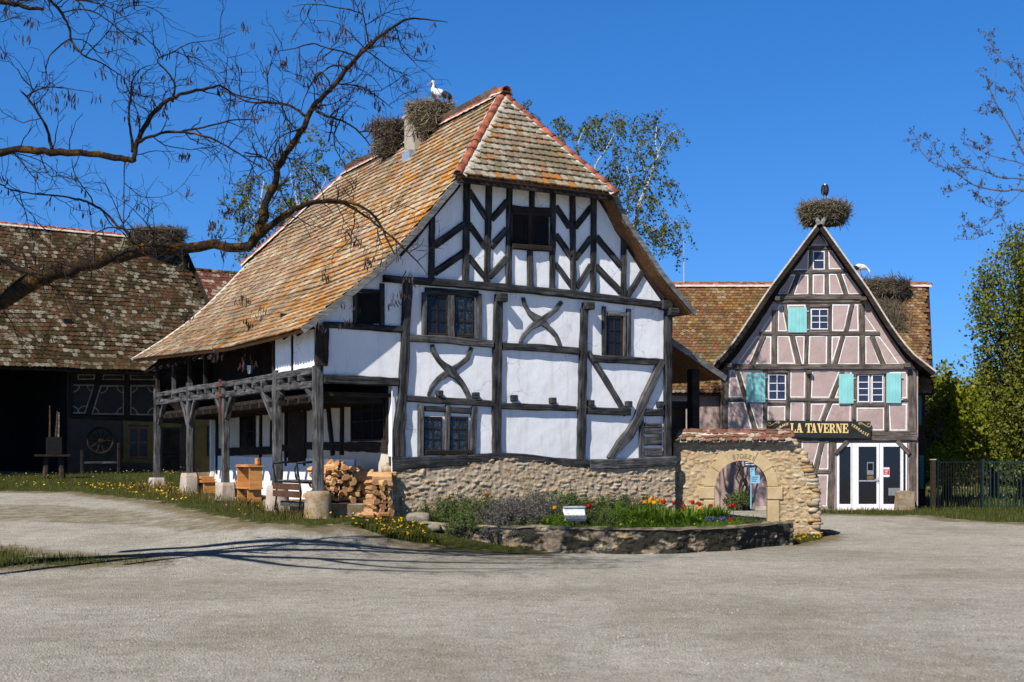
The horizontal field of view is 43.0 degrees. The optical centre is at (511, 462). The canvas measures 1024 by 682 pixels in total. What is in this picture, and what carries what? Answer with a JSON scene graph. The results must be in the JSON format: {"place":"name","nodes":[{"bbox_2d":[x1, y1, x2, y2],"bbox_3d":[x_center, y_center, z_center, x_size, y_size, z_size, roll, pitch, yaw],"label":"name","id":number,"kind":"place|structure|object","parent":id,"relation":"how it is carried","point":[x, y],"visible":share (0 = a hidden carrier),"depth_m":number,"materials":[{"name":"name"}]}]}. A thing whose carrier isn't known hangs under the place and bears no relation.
{"place":"outdoors","nodes":[
{"label":"outdoors","id":0,"kind":"place"},
{"bbox_2d":[0,471,1023,681],"bbox_3d":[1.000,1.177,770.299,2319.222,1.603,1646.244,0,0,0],"label":"ground","id":1,"kind":"structure","parent":0,"point":[103,524],"depth_m":18.15,"materials":[{"name":"gravel"}]},
{"bbox_2d":[34,437,70,478],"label":"wooden workbench","id":2,"kind":"object","parent":1,"relation":"on","point":[53,446],"visible":0.9,"depth_m":47.22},
{"bbox_2d":[49,405,59,436],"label":"stick bundle","id":3,"kind":"object","parent":2,"relation":"on","point":[58,419],"visible":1,"depth_m":47.34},
{"bbox_2d":[0,541,161,569],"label":"gravel grass patch","id":4,"kind":"object","parent":1,"relation":"on","point":[7,558],"visible":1,"depth_m":24.12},
{"bbox_2d":[80,443,119,473],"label":"wheel stand","id":5,"kind":"object","parent":1,"relation":"on","point":[82,462],"visible":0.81,"depth_m":51.43,"materials":[{"name":"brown wood"}]},
{"bbox_2d":[87,427,113,453],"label":"cart wheel","id":6,"kind":"object","parent":5,"relation":"on","point":[100,440],"visible":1,"depth_m":51.44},
{"bbox_2d":[0,221,209,473],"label":"long tiled barn","id":7,"kind":"structure","parent":1,"relation":"on","point":[89,382],"depth_m":53.09,"materials":[{"name":"tile"}]},
{"bbox_2d":[129,427,148,457],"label":"window","id":8,"kind":"structure","parent":7,"relation":"in","point":[138,436],"depth_m":52.86,"materials":[{"name":"blue glass"}]},
{"bbox_2d":[127,220,189,243],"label":"stork nest","id":9,"kind":"object","parent":7,"relation":"on","point":[162,236],"visible":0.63,"depth_m":56.79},
{"bbox_2d":[163,429,178,471],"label":"door","id":10,"kind":"structure","parent":7,"relation":"in","point":[170,436],"depth_m":53.62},
{"bbox_2d":[207,426,209,455],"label":"window","id":11,"kind":"structure","parent":7,"relation":"in","point":[208,427],"depth_m":54.50,"materials":[{"name":"blue glass"}]},
{"bbox_2d":[86,481,186,499],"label":"dandelion blooms","id":12,"kind":"object","parent":1,"relation":"on","point":[145,485],"visible":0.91,"depth_m":37.83,"materials":[{"name":"yellow plant"}]},
{"bbox_2d":[199,481,216,493],"bbox_3d":[-9.063,0.765,38.381,0.420,0.410,1.000,0,0,-30],"label":"pine trestle","id":13,"kind":"object","parent":1,"relation":"on","point":[208,486],"visible":0.66,"depth_m":37.99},
{"bbox_2d":[199,476,215,480],"bbox_3d":[-9.096,0.488,38.457,0.474,0.144,0.957,0,0,-30],"label":"board pile","id":14,"kind":"object","parent":13,"relation":"on","point":[206,478],"visible":0.78,"depth_m":38.06,"materials":[{"name":"orange wood"}]},
{"bbox_2d":[195,268,237,300],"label":"red tiled outbuilding","id":15,"kind":"structure","parent":1,"relation":"on","point":[214,282],"depth_m":64.90,"materials":[{"name":"tile"}]},
{"bbox_2d":[115,478,321,519],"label":"tall weeds","id":16,"kind":"object","parent":1,"relation":"on","point":[169,491],"visible":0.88,"depth_m":34.90,"materials":[{"name":"green plant"}]},
{"bbox_2d":[0,0,451,371],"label":"bare locust tree","id":17,"kind":"object","parent":1,"relation":"on","point":[26,284],"visible":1,"depth_m":21.07,"materials":[{"name":"brown plant"}]},
{"bbox_2d":[206,174,281,276],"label":"birch tree","id":18,"kind":"object","parent":1,"relation":"on","point":[242,206],"visible":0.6,"depth_m":51.62,"materials":[{"name":"green plant"}]},
{"bbox_2d":[235,487,262,501],"bbox_3d":[-7.215,0.887,35.061,0.440,0.430,1.800,0,0,-30],"label":"pine trestle","id":19,"kind":"object","parent":1,"relation":"on","point":[243,492],"visible":0.5,"depth_m":34.39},
{"bbox_2d":[235,466,263,489],"bbox_3d":[-7.006,0.407,34.691,0.420,0.630,1.150,0,0,-30],"label":"wooden box","id":20,"kind":"object","parent":19,"relation":"on","point":[250,477],"visible":0.94,"depth_m":34.30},
{"bbox_2d":[0,471,523,551],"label":"verge grass","id":21,"kind":"structure","parent":1,"relation":"on","point":[123,478],"depth_m":41.23,"materials":[{"name":"plant"}]},
{"bbox_2d":[16,470,514,544],"bbox_3d":[-15.825,1.044,41.992,39.317,1.499,19.481,0,0,19],"label":"dandelion","id":22,"kind":"object","parent":21,"relation":"on","point":[371,525],"depth_m":27.82,"materials":[{"name":"plant"}]},
{"bbox_2d":[352,517,432,539],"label":"dandelion blooms","id":23,"kind":"object","parent":22,"relation":"attached to","point":[407,532],"visible":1,"depth_m":27.95,"materials":[{"name":"yellow plant"}]},
{"bbox_2d":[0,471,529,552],"bbox_3d":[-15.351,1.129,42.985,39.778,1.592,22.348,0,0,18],"label":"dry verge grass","id":24,"kind":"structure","parent":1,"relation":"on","point":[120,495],"depth_m":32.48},
{"bbox_2d":[272,460,325,516],"bbox_3d":[-4.941,0.616,30.177,0.738,1.356,1.820,0,0,-30],"label":"garden bench","id":25,"kind":"object","parent":1,"relation":"on","point":[284,484],"visible":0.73,"depth_m":29.97,"materials":[{"name":"wood"}]},
{"bbox_2d":[262,124,372,240],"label":"birch tree","id":26,"kind":"object","parent":1,"relation":"on","point":[322,169],"visible":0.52,"depth_m":52.65,"materials":[{"name":"green plant"}]},
{"bbox_2d":[357,513,374,518],"bbox_3d":[-3.260,1.202,29.093,0.388,0.152,0.143,0,0,11],"label":"firewood log","id":27,"kind":"object","parent":1,"relation":"on","point":[368,515],"visible":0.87,"depth_m":29.03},
{"bbox_2d":[406,512,429,522],"bbox_3d":[-2.098,1.238,29.055,0.547,0.259,0.342,0,0,0],"label":"bed stone","id":28,"kind":"object","parent":1,"relation":"on","point":[418,516],"visible":0.78,"depth_m":28.91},
{"bbox_2d":[130,85,726,518],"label":"timber framed house","id":29,"kind":"structure","parent":1,"relation":"on","point":[522,343],"depth_m":32.10,"materials":[{"name":"paint"}]},
{"bbox_2d":[239,416,254,447],"bbox_3d":[-7.961,-0.926,39.090,0.040,0.988,1.405,0,0,-30],"label":"window","id":30,"kind":"structure","parent":29,"relation":"in","point":[246,424],"depth_m":39.08,"materials":[{"name":"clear glass"}]},
{"bbox_2d":[288,411,302,462],"bbox_3d":[-5.892,-0.688,35.463,0.040,1.405,1.202,0,0,-30],"label":"door","id":31,"kind":"structure","parent":29,"relation":"in","point":[295,419],"depth_m":35.44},
{"bbox_2d":[350,399,385,441],"bbox_3d":[-3.463,-0.989,31.156,0.040,0.957,2.039,0,0,-30],"label":"window","id":32,"kind":"structure","parent":29,"relation":"in","point":[367,422],"depth_m":31.15,"materials":[{"name":"black glass"}]},
{"bbox_2d":[361,111,403,164],"bbox_3d":[-3.649,-9.684,39.103,1.699,1.728,1.698,0,0,-44],"label":"stork nest","id":33,"kind":"object","parent":29,"relation":"on","point":[385,150],"visible":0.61,"depth_m":38.70,"materials":[{"name":"wood"}]},
{"bbox_2d":[399,90,457,139],"bbox_3d":[-2.313,-9.743,36.979,1.890,1.575,2.017,0,0,0],"label":"stork nest","id":34,"kind":"object","parent":29,"relation":"on","point":[431,119],"visible":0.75,"depth_m":36.51,"materials":[{"name":"wood"}]},
{"bbox_2d":[427,80,451,99],"bbox_3d":[-2.077,-10.553,37.103,0.743,0.691,0.228,0,0,0],"label":"white stork","id":35,"kind":"object","parent":34,"relation":"in","point":[442,92],"visible":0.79,"depth_m":37.02},
{"bbox_2d":[424,416,441,449],"bbox_3d":[-1.864,-0.664,30.482,0.500,0.812,0.040,0,0,-30],"label":"window","id":36,"kind":"structure","parent":29,"relation":"in","point":[432,425],"depth_m":30.48,"materials":[{"name":"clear glass"}]},
{"bbox_2d":[427,294,447,332],"bbox_3d":[-1.761,-3.459,30.544,0.557,0.942,0.040,0,0,-30],"label":"window","id":37,"kind":"structure","parent":29,"relation":"in","point":[437,305],"depth_m":30.54,"materials":[{"name":"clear glass"}]},
{"bbox_2d":[450,416,467,449],"bbox_3d":[-1.274,-0.668,30.817,0.509,0.827,0.040,0,0,-30],"label":"window","id":38,"kind":"structure","parent":29,"relation":"in","point":[458,425],"depth_m":30.82,"materials":[{"name":"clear glass"}]},
{"bbox_2d":[454,296,474,335],"bbox_3d":[-1.146,-3.481,30.887,0.552,0.958,0.040,0,0,-30],"label":"window","id":39,"kind":"structure","parent":29,"relation":"in","point":[464,306],"depth_m":30.89,"materials":[{"name":"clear glass"}]},
{"bbox_2d":[607,316,621,355],"bbox_3d":[2.595,-3.207,33.015,0.488,0.986,0.040,0,0,-30],"label":"window","id":40,"kind":"structure","parent":29,"relation":"in","point":[614,324],"depth_m":33.01,"materials":[{"name":"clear glass"}]},
{"bbox_2d":[427,524,441,530],"bbox_3d":[-1.694,1.427,28.398,0.312,0.161,0.228,0,0,0],"label":"bed stone","id":41,"kind":"object","parent":1,"relation":"on","point":[436,527],"visible":0.91,"depth_m":28.30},
{"bbox_2d":[418,520,793,553],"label":"retaining wall","id":42,"kind":"structure","parent":1,"relation":"on","point":[618,540],"depth_m":28.02,"materials":[{"name":"stone"}]},
{"bbox_2d":[444,509,487,538],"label":"trailing plant","id":43,"kind":"object","parent":42,"relation":"on","point":[455,521],"visible":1,"depth_m":28.30,"materials":[{"name":"green plant"}]},
{"bbox_2d":[478,513,519,544],"bbox_3d":[-0.284,1.488,28.305,0.953,0.799,0.542,0,0,0],"label":"trailing plant","id":44,"kind":"object","parent":42,"relation":"on","point":[489,531],"visible":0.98,"depth_m":28.23,"materials":[{"name":"grey plant"}]},
{"bbox_2d":[521,99,697,272],"bbox_3d":[2.934,-4.653,39.200,5.393,13.034,5.596,0,0,0],"label":"birch tree","id":45,"kind":"object","parent":1,"relation":"on","point":[646,182],"visible":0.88,"depth_m":38.75,"materials":[{"name":"green plant"}]},
{"bbox_2d":[722,487,753,510],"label":"garden shrub","id":46,"kind":"object","parent":1,"relation":"on","point":[743,500],"visible":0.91,"depth_m":44.21,"materials":[{"name":"green plant"}]},
{"bbox_2d":[734,461,756,509],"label":"wall vine","id":47,"kind":"object","parent":1,"relation":"on","point":[745,484],"depth_m":44.69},
{"bbox_2d":[673,428,822,535],"bbox_3d":[6.183,0.671,34.184,3.883,3.159,1.001,0,0,8],"label":"stone archway","id":48,"kind":"object","parent":1,"relation":"on","point":[779,459],"visible":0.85,"depth_m":33.91,"materials":[{"name":"yellow stone"}]},
{"bbox_2d":[744,461,759,508],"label":"notice post","id":49,"kind":"object","parent":1,"relation":"on","point":[754,478],"visible":0.87,"depth_m":43.15,"materials":[{"name":"metal"}]},
{"bbox_2d":[672,217,935,509],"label":"pink tavern house","id":50,"kind":"structure","parent":1,"relation":"on","point":[809,333],"depth_m":44.99,"materials":[{"name":"paint"}]},
{"bbox_2d":[768,374,785,399],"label":"window","id":51,"kind":"structure","parent":50,"relation":"in","point":[776,382],"depth_m":44.99,"materials":[{"name":"white paint"}]},
{"bbox_2d":[767,420,870,438],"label":"tavern sign","id":52,"kind":"object","parent":50,"relation":"attached to","point":[837,429],"visible":0.8,"depth_m":44.83,"materials":[{"name":"black wood"}]},
{"bbox_2d":[813,251,824,269],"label":"window","id":53,"kind":"structure","parent":50,"relation":"in","point":[818,256],"depth_m":44.99,"materials":[{"name":"glass"}]},
{"bbox_2d":[811,309,827,328],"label":"window","id":54,"kind":"structure","parent":50,"relation":"in","point":[818,316],"depth_m":44.99,"materials":[{"name":"white paint"}]},
{"bbox_2d":[791,191,855,231],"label":"stork nest","id":55,"kind":"object","parent":50,"relation":"on","point":[829,208],"visible":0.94,"depth_m":44.95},
{"bbox_2d":[821,184,828,199],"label":"white stork","id":56,"kind":"object","parent":55,"relation":"in","point":[825,188],"visible":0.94,"depth_m":45.27},
{"bbox_2d":[857,375,868,401],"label":"window","id":57,"kind":"structure","parent":50,"relation":"in","point":[862,380],"depth_m":44.99,"materials":[{"name":"white paint"}]},
{"bbox_2d":[852,443,878,508],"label":"door","id":58,"kind":"structure","parent":50,"relation":"in","point":[865,456],"depth_m":44.98,"materials":[{"name":"white paint"}]},
{"bbox_2d":[871,375,882,401],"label":"window","id":59,"kind":"structure","parent":50,"relation":"in","point":[876,380],"depth_m":44.99,"materials":[{"name":"white paint"}]},
{"bbox_2d":[863,269,914,300],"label":"stork nest","id":60,"kind":"object","parent":50,"relation":"on","point":[892,285],"visible":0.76,"depth_m":49.06,"materials":[{"name":"wood"}]},
{"bbox_2d":[853,264,870,276],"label":"white stork","id":61,"kind":"object","parent":60,"relation":"on","point":[861,267],"visible":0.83,"depth_m":49.33},
{"bbox_2d":[880,443,900,508],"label":"door","id":62,"kind":"structure","parent":50,"relation":"in","point":[890,453],"depth_m":44.98,"materials":[{"name":"white paint"}]},
{"bbox_2d":[874,290,916,335],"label":"fallen nest sticks","id":63,"kind":"object","parent":50,"relation":"on","point":[891,304],"visible":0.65,"depth_m":48.63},
{"bbox_2d":[793,531,825,544],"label":"wall foot grass","id":64,"kind":"structure","parent":1,"relation":"on","point":[807,538],"depth_m":32.48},
{"bbox_2d":[894,491,914,509],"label":"stone block","id":65,"kind":"object","parent":1,"relation":"on","point":[904,500],"visible":0.78,"depth_m":44.35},
{"bbox_2d":[930,459,935,508],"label":"gate pier","id":66,"kind":"structure","parent":1,"relation":"on","point":[933,482],"depth_m":45.48,"materials":[{"name":"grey wood"}]},
{"bbox_2d":[925,365,949,450],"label":"bare tree","id":67,"kind":"object","parent":1,"relation":"on","point":[935,425],"visible":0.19,"depth_m":51.69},
{"bbox_2d":[925,430,973,500],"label":"garden shrub","id":68,"kind":"object","parent":1,"relation":"on","point":[937,454],"visible":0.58,"depth_m":50.61,"materials":[{"name":"green plant"}]},
{"bbox_2d":[937,459,981,508],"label":"iron gate","id":69,"kind":"structure","parent":1,"relation":"on","point":[959,462],"depth_m":45.58,"materials":[{"name":"metal"}]},
{"bbox_2d":[904,28,1023,240],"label":"budding tree","id":70,"kind":"object","parent":1,"relation":"on","point":[976,194],"visible":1,"depth_m":16.00,"materials":[{"name":"plant"}]},
{"bbox_2d":[925,354,1003,499],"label":"maple tree","id":71,"kind":"object","parent":1,"relation":"on","point":[960,409],"visible":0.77,"depth_m":52.83,"materials":[{"name":"green plant"}]},
{"bbox_2d":[925,444,1015,487],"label":"wood","id":72,"kind":"object","parent":1,"relation":"on","point":[1011,482],"visible":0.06,"depth_m":85.22,"materials":[{"name":"green plant"}]},
{"bbox_2d":[955,361,1015,498],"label":"maple tree","id":73,"kind":"object","parent":1,"relation":"on","point":[988,451],"visible":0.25,"depth_m":57.00,"materials":[{"name":"green plant"}]},
{"bbox_2d":[958,217,1023,504],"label":"broadleaf tree","id":74,"kind":"object","parent":1,"relation":"on","point":[1012,393],"visible":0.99,"depth_m":49.40,"materials":[{"name":"green plant"}]},
{"bbox_2d":[982,459,1023,506],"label":"iron fence","id":75,"kind":"object","parent":1,"relation":"on","point":[1001,462],"visible":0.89,"depth_m":45.58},
{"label":"flower bed soil","id":76,"kind":"structure","parent":1,"relation":"on","visible":0},
{"bbox_2d":[411,492,488,522],"bbox_3d":[-1.354,1.157,29.576,1.895,0.983,1.206,0,0,0],"label":"herb bush","id":77,"kind":"object","parent":76,"relation":"on","point":[445,508],"visible":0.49,"depth_m":29.41,"materials":[{"name":"green plant"}]},
{"bbox_2d":[454,488,506,524],"bbox_3d":[-0.730,1.103,29.191,1.267,1.124,1.050,0,0,0],"label":"herb bush","id":78,"kind":"object","parent":76,"relation":"on","point":[476,503],"visible":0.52,"depth_m":29.05,"materials":[{"name":"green plant"}]},
{"bbox_2d":[474,492,551,525],"bbox_3d":[-0.023,1.176,28.895,1.803,1.039,1.282,0,0,0],"label":"herb bush","id":79,"kind":"object","parent":76,"relation":"on","point":[513,506],"visible":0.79,"depth_m":28.62,"materials":[{"name":"grey plant"}]},
{"bbox_2d":[509,516,532,525],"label":"trailing plant","id":80,"kind":"object","parent":76,"relation":"on","point":[516,523],"visible":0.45,"depth_m":28.47,"materials":[{"name":"green plant"}]},
{"bbox_2d":[509,487,567,524],"bbox_3d":[0.564,1.084,29.909,1.687,1.084,1.126,0,0,0],"label":"herb bush","id":81,"kind":"object","parent":76,"relation":"on","point":[543,504],"visible":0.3,"depth_m":29.79,"materials":[{"name":"grey plant"}]},
{"bbox_2d":[534,510,570,525],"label":"herb bush","id":82,"kind":"object","parent":76,"relation":"on","point":[554,520],"visible":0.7,"depth_m":28.68,"materials":[{"name":"green plant"}]},
{"bbox_2d":[539,488,587,514],"bbox_3d":[1.128,1.092,30.589,1.558,1.068,0.948,0,0,0],"label":"herb bush","id":83,"kind":"object","parent":76,"relation":"on","point":[571,502],"visible":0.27,"depth_m":30.54,"materials":[{"name":"green plant"}]},
{"bbox_2d":[562,506,586,525],"bbox_3d":[1.393,1.276,28.883,0.560,0.607,0.235,0,0,-12],"label":"floodlight","id":84,"kind":"object","parent":76,"relation":"on","point":[574,514],"visible":0.96,"depth_m":28.86,"materials":[{"name":"white paint"}]},
{"bbox_2d":[551,488,604,519],"bbox_3d":[1.501,1.132,30.880,1.463,1.024,0.892,0,0,0],"label":"herb bush","id":85,"kind":"object","parent":76,"relation":"on","point":[594,504],"visible":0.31,"depth_m":30.84,"materials":[{"name":"green plant"}]},
{"bbox_2d":[573,507,620,525],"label":"herb bush","id":86,"kind":"object","parent":76,"relation":"on","point":[604,516],"visible":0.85,"depth_m":29.19,"materials":[{"name":"green plant"}]},
{"bbox_2d":[586,491,631,518],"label":"herb bush","id":87,"kind":"object","parent":76,"relation":"on","point":[609,501],"visible":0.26,"depth_m":31.09,"materials":[{"name":"green plant"}]},
{"bbox_2d":[595,500,643,522],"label":"herb bush","id":88,"kind":"object","parent":76,"relation":"on","point":[620,514],"visible":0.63,"depth_m":30.06,"materials":[{"name":"green plant"}]},
{"bbox_2d":[620,518,640,526],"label":"strap leaf clump","id":89,"kind":"object","parent":76,"relation":"on","point":[632,522],"visible":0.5,"depth_m":29.23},
{"bbox_2d":[612,491,651,513],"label":"herb bush","id":90,"kind":"object","parent":76,"relation":"on","point":[628,499],"visible":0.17,"depth_m":31.68,"materials":[{"name":"green plant"}]},
{"bbox_2d":[625,505,657,522],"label":"strap leaf clump","id":91,"kind":"object","parent":76,"relation":"on","point":[641,514],"visible":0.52,"depth_m":30.02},
{"bbox_2d":[547,518,745,527],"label":"grass","id":92,"kind":"structure","parent":76,"relation":"on","point":[726,523],"depth_m":29.30,"materials":[{"name":"green plant"}]},
{"bbox_2d":[630,494,670,518],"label":"herb bush","id":93,"kind":"object","parent":76,"relation":"on","point":[647,505],"visible":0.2,"depth_m":31.56,"materials":[{"name":"green plant"}]},
{"bbox_2d":[643,507,677,526],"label":"strap leaf clump","id":94,"kind":"object","parent":76,"relation":"on","point":[662,515],"visible":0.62,"depth_m":29.44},
{"bbox_2d":[671,505,701,525],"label":"strap leaf clump","id":95,"kind":"object","parent":76,"relation":"on","point":[688,516],"visible":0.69,"depth_m":29.80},
{"bbox_2d":[696,503,720,520],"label":"strap leaf clump","id":96,"kind":"object","parent":76,"relation":"on","point":[709,513],"visible":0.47,"depth_m":31.32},
{"bbox_2d":[706,502,739,521],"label":"strap leaf clump","id":97,"kind":"object","parent":76,"relation":"on","point":[723,512],"visible":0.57,"depth_m":31.44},
{"bbox_2d":[725,514,764,523],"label":"herb bush","id":98,"kind":"object","parent":76,"relation":"on","point":[746,519],"visible":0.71,"depth_m":31.30,"materials":[{"name":"green plant"}]},
{"bbox_2d":[0,0,1023,385],"label":"sky","id":99,"kind":"structure","parent":0,"point":[775,102],"materials":[{"name":"blue"}]},
{"bbox_2d":[2,521,1023,681],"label":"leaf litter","id":100,"kind":"object","parent":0,"point":[484,614],"visible":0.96,"depth_m":17.47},
{"bbox_2d":[819,504,1023,522],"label":"tavern verge grass","id":101,"kind":"structure","parent":0,"point":[933,509],"depth_m":42.67,"materials":[{"name":"plant"}]},
{"bbox_2d":[925,484,1023,507],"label":"meadow grass","id":102,"kind":"structure","parent":0,"point":[927,496],"depth_m":54.73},
{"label":"firewood log","id":103,"kind":"object","parent":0,"visible":0},
{"bbox_2d":[363,507,378,511],"bbox_3d":[-3.199,1.116,29.534,0.200,0.143,0.379,16,-10,-40],"label":"firewood log","id":104,"kind":"object","parent":103,"relation":"on","point":[369,510],"visible":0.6,"depth_m":29.44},
{"bbox_2d":[365,504,376,508],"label":"firewood log","id":105,"kind":"object","parent":104,"relation":"on","point":[373,506],"visible":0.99,"depth_m":29.34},
{"bbox_2d":[363,498,380,504],"bbox_3d":[-3.181,0.905,29.506,0.193,0.137,0.448,-11,3,-38],"label":"firewood log","id":106,"kind":"object","parent":105,"relation":"on","point":[376,501],"visible":0.95,"depth_m":29.38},
{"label":"firewood log","id":107,"kind":"object","parent":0,"visible":0},
{"bbox_2d":[375,485,384,490],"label":"firewood log","id":108,"kind":"object","parent":107,"relation":"on","point":[379,487],"visible":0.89,"depth_m":29.40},
{"bbox_2d":[374,479,386,486],"bbox_3d":[-3.014,0.478,29.589,0.138,0.176,0.456,0,0,-36],"label":"firewood log","id":109,"kind":"object","parent":108,"relation":"on","point":[383,482],"visible":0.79,"depth_m":29.42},
{"bbox_2d":[372,472,391,480],"bbox_3d":[-2.965,0.337,29.640,0.450,0.237,0.170,0,-14,-8],"label":"firewood log","id":110,"kind":"object","parent":109,"relation":"on","point":[378,476],"visible":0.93,"depth_m":29.58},
{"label":"firewood log","id":111,"kind":"object","parent":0,"visible":0},
{"bbox_2d":[347,491,357,497],"bbox_3d":[-3.822,0.747,30.573,0.403,0.180,0.114,5,29,4],"label":"firewood log","id":112,"kind":"object","parent":111,"relation":"on","point":[353,494],"visible":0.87,"depth_m":30.53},
{"bbox_2d":[346,486,353,491],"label":"firewood log","id":113,"kind":"object","parent":112,"relation":"on","point":[350,488],"visible":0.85,"depth_m":30.39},
{"bbox_2d":[345,477,356,485],"bbox_3d":[-3.820,0.483,30.547,0.218,0.157,0.414,-38,18,-32],"label":"firewood log","id":114,"kind":"object","parent":113,"relation":"on","point":[353,481],"visible":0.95,"depth_m":30.39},
{"bbox_2d":[354,469,373,480],"bbox_3d":[-3.467,0.284,30.477,0.455,0.240,0.172,-2,-44,10],"label":"firewood log","id":115,"kind":"object","parent":114,"relation":"on","point":[361,475],"visible":0.84,"depth_m":30.42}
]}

